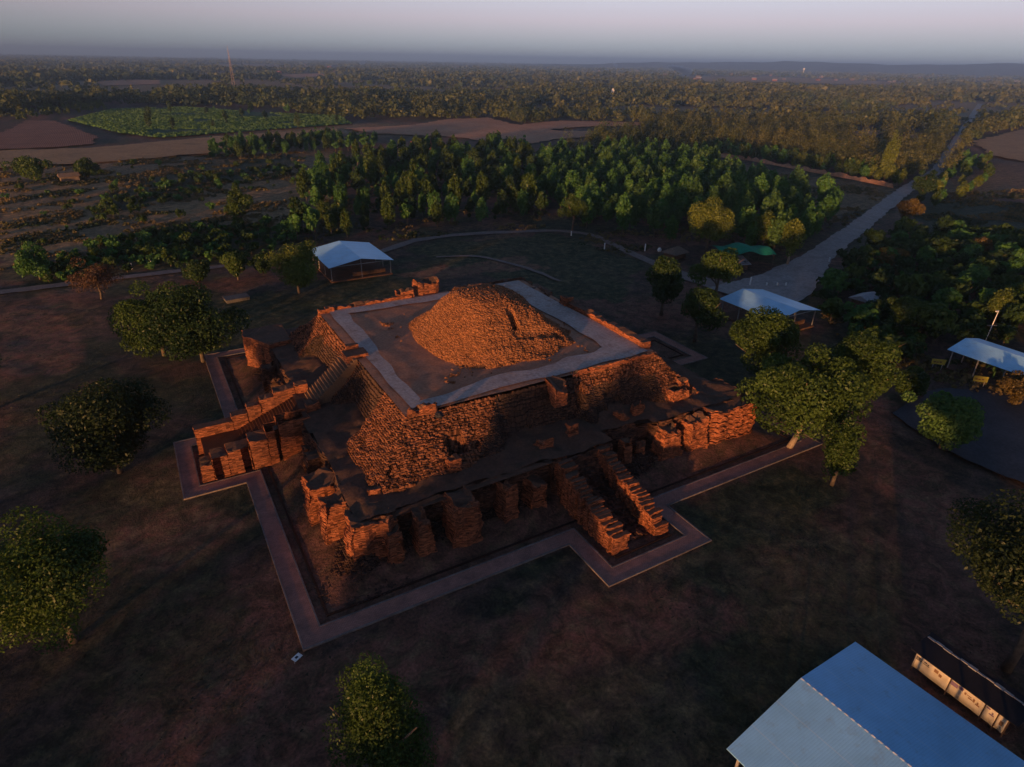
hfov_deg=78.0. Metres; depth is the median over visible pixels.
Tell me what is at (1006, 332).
thicket tree
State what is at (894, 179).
bank tree
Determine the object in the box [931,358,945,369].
sign board
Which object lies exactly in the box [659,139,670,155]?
plantation tree
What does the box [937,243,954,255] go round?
thicket tree
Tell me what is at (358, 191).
woodland tree
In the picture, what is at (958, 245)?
thicket tree
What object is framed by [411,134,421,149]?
woodland tree
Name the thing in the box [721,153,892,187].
earth bank
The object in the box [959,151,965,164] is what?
roadside tree
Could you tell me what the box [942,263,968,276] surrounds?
thicket tree
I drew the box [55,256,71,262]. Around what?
field shrub
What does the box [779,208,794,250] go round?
plantation tree
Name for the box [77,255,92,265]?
field shrub
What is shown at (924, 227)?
thicket tree
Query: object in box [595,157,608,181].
plantation tree
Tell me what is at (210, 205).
scattered shrub
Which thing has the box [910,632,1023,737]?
banner stall
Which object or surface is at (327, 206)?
woodland tree
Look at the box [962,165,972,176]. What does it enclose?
roadside tree
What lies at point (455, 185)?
woodland tree
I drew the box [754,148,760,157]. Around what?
bank tree
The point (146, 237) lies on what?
scattered shrub
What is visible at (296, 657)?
ground sign
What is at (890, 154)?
slender tree
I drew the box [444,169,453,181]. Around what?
woodland tree
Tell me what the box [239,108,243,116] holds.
field tree
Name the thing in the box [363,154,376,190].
woodland tree
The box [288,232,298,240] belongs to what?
field shrub
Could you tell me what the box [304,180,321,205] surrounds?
woodland tree
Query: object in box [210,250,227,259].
field shrub
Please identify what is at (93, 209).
field shrub
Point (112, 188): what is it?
scattered shrub
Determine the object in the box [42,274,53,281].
field shrub
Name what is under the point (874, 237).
thicket tree
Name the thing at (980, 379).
sign board
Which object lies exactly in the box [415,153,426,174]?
woodland tree
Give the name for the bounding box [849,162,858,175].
bank tree
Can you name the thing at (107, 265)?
field shrub
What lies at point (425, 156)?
woodland tree
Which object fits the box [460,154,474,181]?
woodland tree
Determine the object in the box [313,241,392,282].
roofed shelter
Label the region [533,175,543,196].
woodland tree
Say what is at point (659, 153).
plantation tree
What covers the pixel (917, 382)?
tree
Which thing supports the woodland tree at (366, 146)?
on the ground
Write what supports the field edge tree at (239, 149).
on the ground
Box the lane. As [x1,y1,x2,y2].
[0,264,223,293]
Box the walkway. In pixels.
[175,332,819,647]
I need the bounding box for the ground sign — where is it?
[291,653,302,663]
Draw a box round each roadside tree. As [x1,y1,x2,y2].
[929,179,944,193]
[930,189,941,207]
[939,172,948,181]
[939,177,947,187]
[943,189,947,197]
[946,168,952,178]
[950,167,956,179]
[953,157,960,168]
[955,180,969,199]
[958,175,965,183]
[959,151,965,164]
[960,156,973,165]
[960,159,967,174]
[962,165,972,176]
[964,148,971,158]
[968,181,974,192]
[971,154,978,167]
[973,175,983,189]
[977,159,985,171]
[982,162,995,176]
[982,172,988,180]
[984,150,992,161]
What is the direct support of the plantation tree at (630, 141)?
on the ground
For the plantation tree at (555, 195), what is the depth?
253.57 m
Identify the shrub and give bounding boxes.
[0,193,9,197]
[14,183,24,188]
[36,238,47,242]
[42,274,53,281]
[49,262,62,273]
[54,269,74,280]
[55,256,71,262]
[56,250,66,257]
[60,259,80,271]
[61,203,72,208]
[64,252,80,259]
[66,256,82,263]
[66,264,79,274]
[68,248,78,254]
[74,189,83,193]
[76,260,95,270]
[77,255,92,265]
[83,238,98,247]
[89,247,107,257]
[90,206,102,213]
[91,255,100,261]
[94,236,103,244]
[95,213,106,219]
[96,261,111,271]
[98,198,112,206]
[99,193,108,198]
[101,256,120,267]
[102,235,116,244]
[102,246,117,257]
[104,239,119,249]
[105,207,119,215]
[106,203,117,209]
[108,184,118,191]
[111,178,118,185]
[113,194,127,203]
[117,232,133,243]
[121,263,133,271]
[123,196,135,203]
[126,202,141,212]
[128,254,144,264]
[129,159,136,163]
[132,243,144,254]
[134,230,151,240]
[135,215,147,221]
[137,235,149,242]
[138,192,152,200]
[141,244,161,256]
[142,226,157,235]
[144,238,157,246]
[144,260,155,268]
[146,253,161,263]
[153,192,160,196]
[154,241,166,247]
[156,181,169,188]
[156,196,166,203]
[157,186,165,192]
[160,226,174,232]
[160,247,179,261]
[162,257,175,264]
[164,244,175,251]
[165,180,176,186]
[172,223,188,231]
[174,208,186,217]
[176,231,191,243]
[177,249,192,258]
[178,173,190,180]
[178,252,188,262]
[183,236,200,243]
[190,221,205,231]
[192,245,205,258]
[193,176,203,182]
[198,235,211,242]
[203,242,213,251]
[203,249,217,260]
[204,170,212,175]
[205,202,215,208]
[205,228,220,239]
[208,239,220,247]
[209,174,219,179]
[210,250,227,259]
[212,233,230,244]
[214,243,232,251]
[216,181,222,188]
[217,230,233,238]
[221,235,232,243]
[225,168,233,174]
[239,228,250,232]
[241,230,253,242]
[244,176,256,183]
[247,166,255,171]
[248,230,258,238]
[256,171,264,177]
[261,215,271,222]
[265,159,273,163]
[267,241,276,250]
[275,170,285,175]
[276,231,286,240]
[279,238,289,243]
[280,219,290,228]
[280,228,289,238]
[283,166,292,172]
[288,227,304,234]
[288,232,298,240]
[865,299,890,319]
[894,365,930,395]
[995,370,1023,404]
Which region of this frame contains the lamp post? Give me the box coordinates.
[985,310,998,340]
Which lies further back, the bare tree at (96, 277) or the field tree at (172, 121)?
the field tree at (172, 121)
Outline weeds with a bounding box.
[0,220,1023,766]
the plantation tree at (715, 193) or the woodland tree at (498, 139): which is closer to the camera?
the plantation tree at (715, 193)
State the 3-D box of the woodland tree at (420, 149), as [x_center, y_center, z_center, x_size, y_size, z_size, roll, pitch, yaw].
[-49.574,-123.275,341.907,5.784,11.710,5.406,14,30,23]
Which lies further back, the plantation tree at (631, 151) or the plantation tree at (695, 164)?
the plantation tree at (631, 151)
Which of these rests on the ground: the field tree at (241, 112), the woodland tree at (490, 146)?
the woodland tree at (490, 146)
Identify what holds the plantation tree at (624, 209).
on the ground
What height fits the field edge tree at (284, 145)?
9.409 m
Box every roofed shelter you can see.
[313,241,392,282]
[720,289,818,329]
[727,642,1023,766]
[944,338,1023,385]
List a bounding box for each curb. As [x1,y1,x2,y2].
[173,331,822,651]
[201,340,790,616]
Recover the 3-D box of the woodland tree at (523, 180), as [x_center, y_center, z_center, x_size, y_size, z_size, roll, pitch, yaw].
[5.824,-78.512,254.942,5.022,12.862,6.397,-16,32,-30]
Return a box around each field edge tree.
[207,136,216,144]
[208,149,214,158]
[214,144,222,158]
[218,138,227,153]
[222,132,228,147]
[224,149,231,157]
[227,139,234,155]
[233,133,241,146]
[233,140,237,156]
[235,142,243,158]
[237,130,244,146]
[243,141,251,156]
[245,132,252,145]
[250,147,256,156]
[251,134,258,152]
[258,137,264,154]
[260,142,268,154]
[261,134,266,143]
[265,129,273,141]
[269,146,275,155]
[272,141,279,154]
[273,130,280,139]
[275,139,280,151]
[281,141,288,153]
[286,133,292,148]
[290,130,295,145]
[296,134,303,149]
[301,130,309,142]
[303,140,307,152]
[310,139,316,151]
[312,127,321,140]
[322,133,328,148]
[325,131,332,142]
[326,137,331,147]
[331,140,338,151]
[335,130,341,148]
[338,137,343,149]
[342,136,349,146]
[345,132,353,143]
[355,131,361,146]
[359,134,367,145]
[369,136,375,144]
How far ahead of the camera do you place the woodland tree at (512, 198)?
237.26 m
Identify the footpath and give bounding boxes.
[436,255,561,280]
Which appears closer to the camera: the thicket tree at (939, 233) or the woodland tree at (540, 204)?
the thicket tree at (939, 233)
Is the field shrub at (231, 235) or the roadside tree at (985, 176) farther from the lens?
the roadside tree at (985, 176)
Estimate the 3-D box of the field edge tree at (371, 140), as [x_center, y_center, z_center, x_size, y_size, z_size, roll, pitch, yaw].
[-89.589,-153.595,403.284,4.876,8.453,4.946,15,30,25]
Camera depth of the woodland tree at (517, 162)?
297.45 m
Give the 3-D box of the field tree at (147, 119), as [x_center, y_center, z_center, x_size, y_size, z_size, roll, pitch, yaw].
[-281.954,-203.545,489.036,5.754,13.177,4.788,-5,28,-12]
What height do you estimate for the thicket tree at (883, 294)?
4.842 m
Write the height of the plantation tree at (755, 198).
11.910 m
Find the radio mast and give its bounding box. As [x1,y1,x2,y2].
[227,47,234,84]
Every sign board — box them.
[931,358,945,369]
[972,376,988,386]
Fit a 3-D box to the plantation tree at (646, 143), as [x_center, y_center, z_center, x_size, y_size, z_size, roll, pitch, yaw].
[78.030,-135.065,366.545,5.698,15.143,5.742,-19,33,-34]
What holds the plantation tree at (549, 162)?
on the ground
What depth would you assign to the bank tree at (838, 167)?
339.00 m
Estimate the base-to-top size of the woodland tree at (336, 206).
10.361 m
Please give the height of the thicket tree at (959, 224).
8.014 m
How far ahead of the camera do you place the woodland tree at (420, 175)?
271.99 m
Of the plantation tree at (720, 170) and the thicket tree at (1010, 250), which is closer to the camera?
the thicket tree at (1010, 250)
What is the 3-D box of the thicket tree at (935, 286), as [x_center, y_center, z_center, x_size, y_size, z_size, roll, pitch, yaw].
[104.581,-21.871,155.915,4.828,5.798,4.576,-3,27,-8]
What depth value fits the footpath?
181.80 m
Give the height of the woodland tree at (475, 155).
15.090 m
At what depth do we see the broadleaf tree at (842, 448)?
84.45 m
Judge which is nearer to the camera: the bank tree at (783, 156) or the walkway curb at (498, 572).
the walkway curb at (498, 572)
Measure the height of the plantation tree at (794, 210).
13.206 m
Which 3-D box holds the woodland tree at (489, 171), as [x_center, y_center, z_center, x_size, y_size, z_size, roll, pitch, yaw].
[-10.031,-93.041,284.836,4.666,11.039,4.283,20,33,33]
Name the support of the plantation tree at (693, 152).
on the ground
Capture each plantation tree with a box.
[535,154,541,176]
[538,170,548,191]
[541,147,555,164]
[542,153,553,170]
[542,166,550,191]
[546,142,555,155]
[546,169,554,196]
[547,163,559,175]
[549,170,560,202]
[553,141,562,155]
[553,182,561,200]
[555,148,564,159]
[555,151,561,166]
[555,183,567,207]
[556,161,568,174]
[558,137,567,151]
[558,164,567,183]
[561,155,569,164]
[562,170,571,198]
[565,151,572,158]
[566,158,575,170]
[567,170,582,196]
[570,148,575,158]
[570,162,580,175]
[574,149,584,165]
[574,186,588,219]
[576,144,585,154]
[579,163,589,178]
[580,168,591,186]
[580,195,594,228]
[583,141,591,163]
[583,172,597,188]
[583,188,603,222]
[586,180,599,195]
[587,158,596,167]
[591,166,600,178]
[592,171,599,185]
[594,145,600,160]
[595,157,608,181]
[596,147,607,161]
[597,160,605,188]
[598,182,607,218]
[601,146,613,167]
[601,200,612,224]
[603,170,609,189]
[604,136,610,146]
[605,168,617,186]
[607,175,618,194]
[608,191,618,203]
[608,193,619,220]
[609,159,617,171]
[609,183,621,195]
[610,138,617,150]
[613,142,623,154]
[613,195,627,227]
[615,160,624,172]
[615,163,628,187]
[615,192,631,236]
[616,152,625,164]
[618,145,626,162]
[620,135,628,150]
[622,174,633,198]
[626,143,636,158]
[626,154,632,164]
[626,194,634,203]
[627,136,634,146]
[627,146,636,157]
[628,157,636,170]
[630,159,645,172]
[630,165,637,183]
[630,184,640,197]
[632,159,643,169]
[634,165,649,186]
[634,178,646,188]
[634,188,647,218]
[635,141,643,155]
[636,153,647,165]
[640,195,653,224]
[642,137,651,153]
[643,177,657,208]
[644,145,650,155]
[644,165,654,183]
[646,199,667,237]
[647,148,658,163]
[647,153,656,164]
[649,158,656,174]
[651,138,657,150]
[654,162,665,177]
[655,147,661,155]
[655,173,667,203]
[658,184,673,208]
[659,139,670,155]
[660,150,670,171]
[660,185,676,210]
[662,167,674,189]
[667,150,677,167]
[670,174,679,187]
[672,162,678,174]
[674,168,681,178]
[674,192,689,218]
[675,170,692,202]
[677,142,686,159]
[677,151,688,160]
[677,153,688,168]
[677,164,685,174]
[681,145,690,152]
[683,158,689,175]
[685,175,703,214]
[687,154,704,174]
[688,147,698,161]
[688,196,701,225]
[689,169,701,184]
[690,141,699,151]
[693,147,706,160]
[695,167,705,178]
[698,170,705,185]
[699,154,707,174]
[701,175,714,196]
[704,185,720,203]
[706,146,714,162]
[706,168,715,182]
[709,185,721,205]
[710,145,720,164]
[710,159,717,169]
[713,160,725,180]
[717,172,733,199]
[721,154,734,173]
[721,183,740,213]
[722,165,732,178]
[731,200,744,218]
[732,162,740,174]
[732,170,745,188]
[732,211,744,238]
[733,156,741,168]
[735,202,759,243]
[738,181,752,201]
[739,190,754,212]
[740,164,745,173]
[745,220,760,245]
[747,162,755,179]
[749,177,758,192]
[751,172,769,210]
[751,191,757,209]
[755,167,764,176]
[756,160,763,173]
[756,164,767,173]
[760,189,783,219]
[763,173,772,189]
[764,188,785,207]
[765,169,774,181]
[766,210,786,255]
[770,175,783,188]
[770,183,780,194]
[771,169,777,178]
[779,182,786,195]
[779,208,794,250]
[780,175,787,186]
[781,184,793,198]
[782,204,798,222]
[783,186,798,210]
[788,164,803,188]
[791,171,809,190]
[796,187,803,197]
[797,193,815,217]
[797,206,815,244]
[799,180,811,200]
[802,200,817,227]
[813,209,824,233]
[816,171,835,204]
[816,202,826,218]
[818,191,838,225]
[831,186,843,214]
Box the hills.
[488,61,1023,75]
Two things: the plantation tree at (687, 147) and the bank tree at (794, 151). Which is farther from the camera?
the bank tree at (794, 151)
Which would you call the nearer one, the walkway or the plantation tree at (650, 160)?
the walkway
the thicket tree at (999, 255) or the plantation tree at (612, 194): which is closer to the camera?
the thicket tree at (999, 255)
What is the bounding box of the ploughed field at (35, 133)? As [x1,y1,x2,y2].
[0,120,97,148]
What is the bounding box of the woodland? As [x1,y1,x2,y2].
[0,54,1023,175]
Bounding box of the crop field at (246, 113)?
[66,107,351,136]
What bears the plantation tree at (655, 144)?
on the ground
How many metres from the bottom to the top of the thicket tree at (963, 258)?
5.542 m
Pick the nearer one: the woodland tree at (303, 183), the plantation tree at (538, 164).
the woodland tree at (303, 183)
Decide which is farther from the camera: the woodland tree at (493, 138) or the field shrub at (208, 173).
the woodland tree at (493, 138)
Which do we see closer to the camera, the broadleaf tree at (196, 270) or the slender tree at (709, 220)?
the broadleaf tree at (196, 270)
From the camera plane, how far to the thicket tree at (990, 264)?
168.73 m
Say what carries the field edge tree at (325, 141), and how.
on the ground
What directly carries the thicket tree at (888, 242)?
on the ground
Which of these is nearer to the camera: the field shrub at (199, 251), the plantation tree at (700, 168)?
the field shrub at (199, 251)
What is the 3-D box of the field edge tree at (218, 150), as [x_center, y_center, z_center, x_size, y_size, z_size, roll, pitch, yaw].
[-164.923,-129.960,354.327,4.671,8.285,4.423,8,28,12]
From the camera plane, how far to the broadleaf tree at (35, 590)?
56.96 m
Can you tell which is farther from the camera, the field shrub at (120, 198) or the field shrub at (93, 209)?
the field shrub at (120, 198)
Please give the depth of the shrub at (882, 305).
142.67 m
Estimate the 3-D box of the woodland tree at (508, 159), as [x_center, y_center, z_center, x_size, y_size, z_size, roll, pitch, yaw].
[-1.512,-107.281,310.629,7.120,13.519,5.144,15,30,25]
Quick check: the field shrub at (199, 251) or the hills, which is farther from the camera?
the hills
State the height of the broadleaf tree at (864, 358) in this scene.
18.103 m
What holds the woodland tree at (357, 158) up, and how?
on the ground
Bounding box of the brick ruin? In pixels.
[192,276,756,607]
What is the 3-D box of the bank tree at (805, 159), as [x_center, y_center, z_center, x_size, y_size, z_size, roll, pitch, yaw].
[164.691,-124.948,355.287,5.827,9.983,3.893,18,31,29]
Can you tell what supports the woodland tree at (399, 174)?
on the ground
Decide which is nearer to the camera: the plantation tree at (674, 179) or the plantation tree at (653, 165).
the plantation tree at (674, 179)
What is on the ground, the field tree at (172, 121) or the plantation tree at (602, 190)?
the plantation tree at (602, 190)
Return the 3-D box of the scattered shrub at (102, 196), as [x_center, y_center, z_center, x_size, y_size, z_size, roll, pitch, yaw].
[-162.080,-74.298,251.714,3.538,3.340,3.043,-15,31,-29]
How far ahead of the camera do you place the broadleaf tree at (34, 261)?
158.97 m
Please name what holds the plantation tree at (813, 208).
on the ground
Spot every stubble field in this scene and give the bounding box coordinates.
[0,129,342,167]
[689,76,906,85]
[972,129,1023,160]
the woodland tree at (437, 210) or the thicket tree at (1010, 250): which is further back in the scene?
the woodland tree at (437, 210)
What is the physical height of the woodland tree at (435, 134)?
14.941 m
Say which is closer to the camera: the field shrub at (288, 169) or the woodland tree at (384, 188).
the woodland tree at (384, 188)
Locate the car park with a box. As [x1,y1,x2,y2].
[893,388,1023,482]
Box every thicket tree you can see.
[816,276,857,292]
[817,296,844,322]
[819,268,849,292]
[836,247,873,267]
[842,301,878,326]
[843,262,867,278]
[846,322,864,336]
[853,326,894,347]
[857,228,886,246]
[858,244,875,257]
[864,301,881,321]
[865,243,890,249]
[866,258,878,269]
[869,268,895,291]
[869,334,913,363]
[870,323,898,335]
[873,246,898,263]
[874,263,894,274]
[875,292,899,303]
[882,238,892,246]
[882,296,898,309]
[891,239,922,256]
[893,216,917,232]
[894,272,932,297]
[898,267,929,295]
[898,337,927,359]
[913,223,928,234]
[915,243,938,257]
[915,245,935,261]
[919,254,942,262]
[925,307,959,343]
[927,230,946,235]
[927,282,943,301]
[929,235,952,249]
[931,287,962,309]
[932,215,955,233]
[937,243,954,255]
[939,282,971,301]
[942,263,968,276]
[947,220,966,230]
[947,227,972,239]
[949,318,989,341]
[951,239,976,253]
[951,247,974,258]
[953,252,971,265]
[956,300,989,319]
[957,269,986,287]
[957,275,978,292]
[960,312,987,327]
[963,244,983,258]
[965,256,997,277]
[966,279,1003,295]
[967,263,989,281]
[968,224,994,235]
[971,232,995,240]
[977,249,1014,260]
[978,288,1000,316]
[988,260,1008,280]
[988,323,1017,344]
[990,223,1016,236]
[990,241,1020,251]
[992,233,1008,243]
[996,261,1014,272]
[1001,303,1023,327]
[1002,248,1014,261]
[1003,286,1023,305]
[1004,233,1023,245]
[1005,281,1023,291]
[1007,258,1023,273]
[1011,248,1023,273]
[1018,239,1023,248]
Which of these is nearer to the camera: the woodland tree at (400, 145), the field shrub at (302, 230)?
the field shrub at (302, 230)
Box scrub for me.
[0,151,1023,394]
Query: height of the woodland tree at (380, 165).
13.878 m
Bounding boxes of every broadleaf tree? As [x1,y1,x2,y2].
[0,155,52,180]
[0,505,111,654]
[12,241,53,279]
[34,376,172,474]
[73,157,100,178]
[106,280,181,357]
[137,282,251,362]
[174,259,210,281]
[219,252,251,279]
[244,250,270,274]
[264,240,318,293]
[321,652,438,766]
[556,192,588,230]
[645,255,684,315]
[680,287,728,341]
[687,247,743,294]
[729,305,804,381]
[734,342,873,448]
[816,329,906,423]
[821,415,866,485]
[875,247,910,265]
[887,296,935,331]
[897,198,925,220]
[899,390,985,450]
[911,169,938,202]
[945,489,1023,673]
[972,237,993,251]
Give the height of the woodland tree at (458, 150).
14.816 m
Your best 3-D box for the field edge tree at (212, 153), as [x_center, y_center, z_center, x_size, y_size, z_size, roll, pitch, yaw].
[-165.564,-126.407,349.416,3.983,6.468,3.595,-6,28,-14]
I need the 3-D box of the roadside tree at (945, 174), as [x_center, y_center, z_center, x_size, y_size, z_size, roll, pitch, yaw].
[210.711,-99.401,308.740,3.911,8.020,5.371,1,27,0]
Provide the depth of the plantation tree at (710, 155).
326.42 m
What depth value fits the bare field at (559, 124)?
574.30 m
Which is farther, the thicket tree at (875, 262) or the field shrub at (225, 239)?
the field shrub at (225, 239)
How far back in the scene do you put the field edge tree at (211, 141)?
376.09 m
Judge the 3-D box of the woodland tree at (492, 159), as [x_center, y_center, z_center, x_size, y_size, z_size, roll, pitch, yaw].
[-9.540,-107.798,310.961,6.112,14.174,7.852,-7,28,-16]
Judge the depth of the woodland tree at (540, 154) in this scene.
330.96 m
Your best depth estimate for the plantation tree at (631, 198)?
237.18 m
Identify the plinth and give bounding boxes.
[223,293,249,303]
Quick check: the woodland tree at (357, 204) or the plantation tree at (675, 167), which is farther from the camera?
the plantation tree at (675, 167)
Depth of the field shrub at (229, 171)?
303.29 m
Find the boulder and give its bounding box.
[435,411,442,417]
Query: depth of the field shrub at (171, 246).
183.54 m
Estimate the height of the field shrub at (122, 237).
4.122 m
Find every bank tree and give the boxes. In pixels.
[700,141,707,151]
[721,143,727,153]
[731,146,740,156]
[741,144,750,159]
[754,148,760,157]
[760,145,769,156]
[765,150,772,160]
[772,149,777,160]
[778,148,788,163]
[785,149,792,162]
[790,146,797,164]
[791,156,797,165]
[796,153,801,163]
[799,152,810,166]
[811,154,819,167]
[820,163,825,169]
[822,152,832,168]
[828,154,835,169]
[834,163,842,171]
[842,157,852,173]
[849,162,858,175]
[859,164,869,176]
[868,164,879,176]
[873,169,881,179]
[885,163,897,181]
[891,169,900,184]
[898,168,907,184]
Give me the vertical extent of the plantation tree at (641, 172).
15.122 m
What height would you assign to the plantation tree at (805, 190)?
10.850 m
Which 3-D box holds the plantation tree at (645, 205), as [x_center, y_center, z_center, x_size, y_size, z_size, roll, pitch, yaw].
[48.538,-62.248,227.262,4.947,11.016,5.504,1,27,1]
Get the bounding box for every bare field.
[98,79,159,85]
[285,73,324,77]
[346,117,590,144]
[513,120,640,130]
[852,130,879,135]
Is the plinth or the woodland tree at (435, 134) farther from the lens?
the woodland tree at (435, 134)
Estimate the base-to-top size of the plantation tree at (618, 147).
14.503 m
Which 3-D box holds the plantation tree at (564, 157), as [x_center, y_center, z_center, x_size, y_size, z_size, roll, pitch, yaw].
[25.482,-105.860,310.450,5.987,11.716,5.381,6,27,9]
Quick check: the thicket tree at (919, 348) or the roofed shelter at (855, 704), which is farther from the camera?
the thicket tree at (919, 348)
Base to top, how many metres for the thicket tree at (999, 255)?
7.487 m
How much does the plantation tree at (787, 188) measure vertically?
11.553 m
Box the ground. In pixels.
[0,56,1023,766]
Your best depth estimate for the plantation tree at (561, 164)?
288.43 m
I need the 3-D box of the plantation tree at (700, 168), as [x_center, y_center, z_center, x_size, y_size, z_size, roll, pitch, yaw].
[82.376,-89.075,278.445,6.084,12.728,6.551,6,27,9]
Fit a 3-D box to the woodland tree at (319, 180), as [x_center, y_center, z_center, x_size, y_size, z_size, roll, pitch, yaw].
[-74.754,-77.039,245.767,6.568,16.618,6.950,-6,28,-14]
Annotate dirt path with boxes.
[380,229,726,289]
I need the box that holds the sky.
[0,0,1023,64]
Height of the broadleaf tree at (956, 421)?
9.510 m
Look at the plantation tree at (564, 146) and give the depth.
350.43 m
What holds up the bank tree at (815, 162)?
on the ground
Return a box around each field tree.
[143,111,151,126]
[146,105,151,117]
[166,100,171,110]
[169,117,174,127]
[222,110,227,122]
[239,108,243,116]
[248,101,253,111]
[261,110,267,118]
[294,111,300,126]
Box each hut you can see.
[57,172,79,181]
[662,246,688,259]
[733,255,751,269]
[848,291,879,307]
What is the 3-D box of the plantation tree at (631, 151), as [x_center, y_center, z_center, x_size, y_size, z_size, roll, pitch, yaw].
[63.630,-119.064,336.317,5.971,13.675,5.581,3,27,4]
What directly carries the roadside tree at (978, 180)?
on the ground
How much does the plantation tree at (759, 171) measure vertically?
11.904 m
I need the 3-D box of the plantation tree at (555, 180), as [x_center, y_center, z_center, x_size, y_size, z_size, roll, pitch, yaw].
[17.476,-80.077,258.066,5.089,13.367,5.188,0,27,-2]
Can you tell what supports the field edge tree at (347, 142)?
on the ground
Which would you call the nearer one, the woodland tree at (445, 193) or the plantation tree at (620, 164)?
the woodland tree at (445, 193)
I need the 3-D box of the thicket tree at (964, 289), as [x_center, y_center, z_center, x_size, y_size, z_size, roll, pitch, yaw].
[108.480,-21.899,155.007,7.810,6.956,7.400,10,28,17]
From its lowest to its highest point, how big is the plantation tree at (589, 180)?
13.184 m
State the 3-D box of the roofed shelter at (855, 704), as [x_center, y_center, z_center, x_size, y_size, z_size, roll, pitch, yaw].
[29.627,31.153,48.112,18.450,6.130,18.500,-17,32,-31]
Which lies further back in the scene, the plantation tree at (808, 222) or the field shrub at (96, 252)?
the plantation tree at (808, 222)
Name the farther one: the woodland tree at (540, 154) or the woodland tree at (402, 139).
the woodland tree at (402, 139)
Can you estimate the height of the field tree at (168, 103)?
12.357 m
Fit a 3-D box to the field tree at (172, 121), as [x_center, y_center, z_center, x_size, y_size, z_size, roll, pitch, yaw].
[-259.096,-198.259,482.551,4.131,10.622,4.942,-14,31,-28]
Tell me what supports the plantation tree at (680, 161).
on the ground
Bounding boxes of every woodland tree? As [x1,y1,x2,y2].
[282,208,301,240]
[288,197,304,228]
[296,167,311,201]
[302,163,313,192]
[302,200,320,240]
[302,204,310,230]
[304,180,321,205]
[310,164,327,200]
[313,150,326,168]
[315,199,326,221]
[320,162,330,183]
[324,201,330,211]
[324,209,337,233]
[326,178,334,200]
[328,157,340,183]
[331,199,344,228]
[333,169,343,183]
[333,181,347,209]
[335,150,346,172]
[340,208,352,236]
[341,158,351,172]
[341,166,349,184]
[346,155,353,169]
[349,168,362,194]
[351,138,360,158]
[351,156,356,166]
[353,175,367,192]
[353,195,361,215]
[354,153,359,165]
[355,164,365,180]
[355,187,362,198]
[359,204,369,219]
[359,214,368,230]
[360,186,370,206]
[361,141,373,156]
[363,148,374,164]
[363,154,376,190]
[373,154,386,183]
[373,181,380,196]
[375,196,381,214]
[377,145,387,163]
[378,179,390,199]
[380,171,390,185]
[380,200,395,230]
[381,191,395,222]
[385,161,389,174]
[387,142,397,162]
[389,139,397,157]
[391,173,398,187]
[392,179,408,211]
[396,160,404,170]
[397,135,405,143]
[397,140,405,148]
[397,167,404,177]
[398,144,411,164]
[399,170,406,183]
[399,198,413,226]
[404,159,408,170]
[404,168,417,199]
[405,196,417,218]
[407,158,418,174]
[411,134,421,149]
[412,140,422,157]
[413,164,424,178]
[414,144,424,156]
[414,169,423,185]
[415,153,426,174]
[416,175,434,209]
[418,191,425,215]
[422,141,429,154]
[422,154,431,171]
[425,133,432,147]
[426,190,440,215]
[427,157,435,174]
[428,147,436,163]
[430,199,444,227]
[431,129,440,143]
[433,185,441,197]
[435,137,445,150]
[436,146,440,160]
[439,148,453,169]
[442,182,447,199]
[442,187,447,197]
[443,192,459,222]
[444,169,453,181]
[447,171,463,206]
[448,134,457,144]
[453,141,464,159]
[453,155,462,172]
[455,166,460,176]
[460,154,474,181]
[463,178,472,198]
[465,141,471,150]
[465,198,475,216]
[466,147,478,165]
[471,189,481,210]
[472,173,476,184]
[474,157,485,174]
[474,170,490,203]
[474,196,489,221]
[476,142,486,158]
[484,164,492,180]
[485,137,492,148]
[487,150,498,167]
[489,131,497,150]
[490,166,504,195]
[492,202,500,218]
[496,136,502,156]
[497,139,508,156]
[497,189,507,216]
[501,163,512,193]
[503,151,513,168]
[503,174,514,200]
[504,136,515,156]
[507,186,518,213]
[510,164,521,187]
[512,152,519,162]
[513,136,517,148]
[513,155,521,172]
[515,175,522,194]
[516,140,526,165]
[517,187,528,217]
[518,135,528,143]
[520,172,532,191]
[524,163,536,175]
[524,174,536,214]
[526,154,537,167]
[527,145,534,155]
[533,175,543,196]
[535,191,547,214]
[536,143,545,159]
[538,146,549,158]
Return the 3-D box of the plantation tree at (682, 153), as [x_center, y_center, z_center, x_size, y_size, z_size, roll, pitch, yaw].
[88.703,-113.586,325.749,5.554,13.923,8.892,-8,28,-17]
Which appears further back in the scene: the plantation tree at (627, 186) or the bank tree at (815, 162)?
the bank tree at (815, 162)
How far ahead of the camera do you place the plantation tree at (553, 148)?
338.43 m
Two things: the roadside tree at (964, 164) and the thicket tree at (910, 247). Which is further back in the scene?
the roadside tree at (964, 164)
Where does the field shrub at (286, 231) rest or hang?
on the ground
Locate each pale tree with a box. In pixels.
[47,107,52,113]
[55,107,60,113]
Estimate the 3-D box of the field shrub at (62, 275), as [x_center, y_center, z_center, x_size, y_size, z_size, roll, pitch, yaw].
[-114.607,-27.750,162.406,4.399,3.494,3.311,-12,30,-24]
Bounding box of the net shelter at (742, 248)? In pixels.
[710,242,776,268]
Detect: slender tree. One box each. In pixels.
[223,182,253,224]
[687,195,736,254]
[753,210,774,245]
[781,218,805,263]
[880,130,901,180]
[986,288,1019,324]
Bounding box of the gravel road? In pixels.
[709,104,981,301]
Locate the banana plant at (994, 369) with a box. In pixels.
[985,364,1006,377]
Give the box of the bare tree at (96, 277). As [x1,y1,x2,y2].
[65,256,125,298]
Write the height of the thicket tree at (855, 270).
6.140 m
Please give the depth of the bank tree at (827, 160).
347.59 m
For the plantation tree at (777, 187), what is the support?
on the ground
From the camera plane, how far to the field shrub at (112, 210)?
225.54 m
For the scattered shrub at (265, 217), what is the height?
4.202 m
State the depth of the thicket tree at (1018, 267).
176.42 m
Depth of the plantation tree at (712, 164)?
300.74 m

